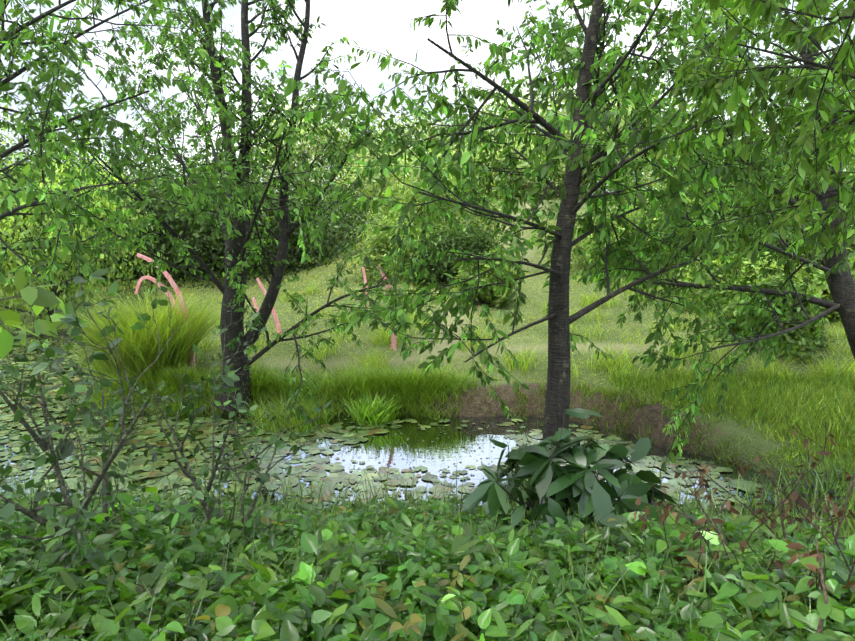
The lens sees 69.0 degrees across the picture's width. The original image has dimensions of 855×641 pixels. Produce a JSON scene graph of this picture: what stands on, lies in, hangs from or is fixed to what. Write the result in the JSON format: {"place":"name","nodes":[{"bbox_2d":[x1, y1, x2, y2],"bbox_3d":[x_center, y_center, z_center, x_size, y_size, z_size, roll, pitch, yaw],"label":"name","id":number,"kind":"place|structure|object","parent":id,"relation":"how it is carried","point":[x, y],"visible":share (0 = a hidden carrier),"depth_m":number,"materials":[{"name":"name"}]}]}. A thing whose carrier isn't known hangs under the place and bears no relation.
{"place":"outdoors","nodes":[
{"label":"outdoors","id":0,"kind":"place"},
{"bbox_2d":[0,316,786,513],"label":"pond water","id":1,"kind":"structure","parent":0,"point":[433,462],"depth_m":7.71,"materials":[{"name":"liquid"}]},
{"bbox_2d":[0,318,768,508],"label":"lily pads","id":2,"kind":"object","parent":1,"relation":"on","point":[332,479],"visible":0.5,"depth_m":7.31,"materials":[{"name":"green plant"}]},
{"bbox_2d":[0,195,854,538],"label":"terrain","id":3,"kind":"structure","parent":0,"point":[730,431],"depth_m":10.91,"materials":[{"name":"green plant"}]},
{"bbox_2d":[0,268,76,358],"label":"leaves","id":4,"kind":"object","parent":3,"relation":"on","point":[39,298],"visible":0.81,"depth_m":2.58,"materials":[{"name":"green plant"}]},
{"bbox_2d":[0,103,189,347],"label":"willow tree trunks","id":5,"kind":"object","parent":3,"relation":"on","point":[11,263],"visible":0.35,"depth_m":15.45,"materials":[{"name":"green plant"}]},
{"bbox_2d":[0,0,247,308],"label":"tree","id":6,"kind":"object","parent":3,"relation":"on","point":[13,36],"visible":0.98,"depth_m":5.70,"materials":[{"name":"green plant"}]},
{"bbox_2d":[135,276,182,321],"bbox_3d":[-4.415,0.071,10.354,0.852,1.636,0.030,0,8,2],"label":"sculpture rib","id":7,"kind":"object","parent":3,"relation":"on","point":[143,278],"visible":0.29,"depth_m":10.26,"materials":[{"name":"paint"}]},
{"bbox_2d":[136,253,194,369],"bbox_3d":[-4.228,-0.070,10.075,0.857,2.028,0.030,0,8,2],"label":"sculpture rib","id":8,"kind":"object","parent":3,"relation":"on","point":[170,280],"visible":0.44,"depth_m":10.00,"materials":[{"name":"paint"}]},
{"bbox_2d":[0,259,331,620],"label":"azalea shrub","id":9,"kind":"object","parent":3,"relation":"on","point":[75,513],"visible":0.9,"depth_m":3.00,"materials":[{"name":"green plant"}]},
{"bbox_2d":[0,109,404,298],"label":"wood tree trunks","id":10,"kind":"object","parent":3,"relation":"on","point":[205,244],"visible":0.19,"depth_m":23.03,"materials":[{"name":"green plant"}]},
{"bbox_2d":[0,0,452,432],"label":"tree","id":11,"kind":"object","parent":3,"relation":"on","point":[235,287],"visible":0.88,"depth_m":8.36,"materials":[{"name":"green plant"}]},
{"bbox_2d":[252,297,258,312],"bbox_3d":[-3.622,0.096,13.614,0.411,1.229,0.030,0,8,2],"label":"sculpture rib","id":12,"kind":"object","parent":3,"relation":"on","point":[255,303],"visible":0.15,"depth_m":13.54,"materials":[{"name":"paint"}]},
{"bbox_2d":[256,278,281,334],"bbox_3d":[-3.157,-0.099,12.560,0.558,1.525,0.030,0,8,2],"label":"sculpture rib","id":13,"kind":"object","parent":3,"relation":"on","point":[277,322],"visible":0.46,"depth_m":12.54,"materials":[{"name":"paint"}]},
{"bbox_2d":[362,267,368,309],"bbox_3d":[-1.361,-0.446,13.862,0.364,1.497,0.030,0,8,2],"label":"sculpture rib","id":14,"kind":"object","parent":3,"relation":"on","point":[364,276],"visible":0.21,"depth_m":13.79,"materials":[{"name":"paint"}]},
{"bbox_2d":[377,265,396,349],"bbox_3d":[-0.750,-0.184,11.453,0.356,1.658,0.030,0,8,2],"label":"sculpture rib","id":15,"kind":"object","parent":3,"relation":"on","point":[393,343],"visible":0.33,"depth_m":11.50,"materials":[{"name":"paint"}]},
{"bbox_2d":[0,442,854,640],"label":"groundcover plants","id":16,"kind":"object","parent":3,"relation":"on","point":[389,569],"visible":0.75,"depth_m":2.55,"materials":[{"name":"green plant"}]},
{"bbox_2d":[815,540,852,634],"bbox_3d":[1.233,0.944,2.051,0.894,0.273,0.231,-3,9,-22],"label":"stem","id":17,"kind":"object","parent":16,"relation":"on","point":[819,629],"visible":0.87,"depth_m":2.09,"materials":[{"name":"brown plant"}]},
{"bbox_2d":[348,162,516,308],"bbox_3d":[0.091,-2.704,18.229,5.450,4.283,8.393,0,8,2],"label":"bush","id":18,"kind":"object","parent":3,"relation":"on","point":[445,238],"visible":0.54,"depth_m":17.84,"materials":[{"name":"green plant"}]},
{"bbox_2d":[44,273,854,465],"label":"reed grass clumps","id":19,"kind":"object","parent":3,"relation":"on","point":[139,350],"visible":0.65,"depth_m":9.38,"materials":[{"name":"green plant"}]},
{"bbox_2d":[208,69,758,239],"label":"tree","id":20,"kind":"object","parent":3,"relation":"on","point":[528,183],"visible":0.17,"depth_m":48.84,"materials":[{"name":"green plant"}]},
{"bbox_2d":[273,0,819,457],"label":"tree","id":21,"kind":"object","parent":3,"relation":"on","point":[587,102],"visible":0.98,"depth_m":5.48,"materials":[{"name":"green plant"}]},
{"bbox_2d":[446,408,696,549],"bbox_3d":[1.043,1.187,4.325,1.967,1.370,1.490,-7,11,-41],"label":"shrub","id":22,"kind":"object","parent":3,"relation":"on","point":[568,473],"visible":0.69,"depth_m":4.08,"materials":[{"name":"green plant"}]},
{"bbox_2d":[570,0,854,285],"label":"leaves","id":23,"kind":"object","parent":3,"relation":"on","point":[823,78],"visible":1,"depth_m":4.11,"materials":[{"name":"green plant"}]},
{"bbox_2d":[570,0,854,471],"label":"tree","id":24,"kind":"object","parent":3,"relation":"on","point":[838,276],"visible":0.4,"depth_m":7.85,"materials":[{"name":"green plant"}]},
{"bbox_2d":[570,44,854,363],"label":"bush","id":25,"kind":"object","parent":3,"relation":"on","point":[819,289],"visible":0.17,"depth_m":13.67,"materials":[{"name":"green plant"}]},
{"bbox_2d":[627,422,854,637],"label":"shrub","id":26,"kind":"object","parent":3,"relation":"on","point":[801,502],"visible":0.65,"depth_m":3.15,"materials":[{"name":"brown plant"}]},
{"bbox_2d":[0,0,854,229],"label":"sky","id":27,"kind":"structure","parent":0,"point":[375,25],"materials":[{"name":"white"}]}
]}

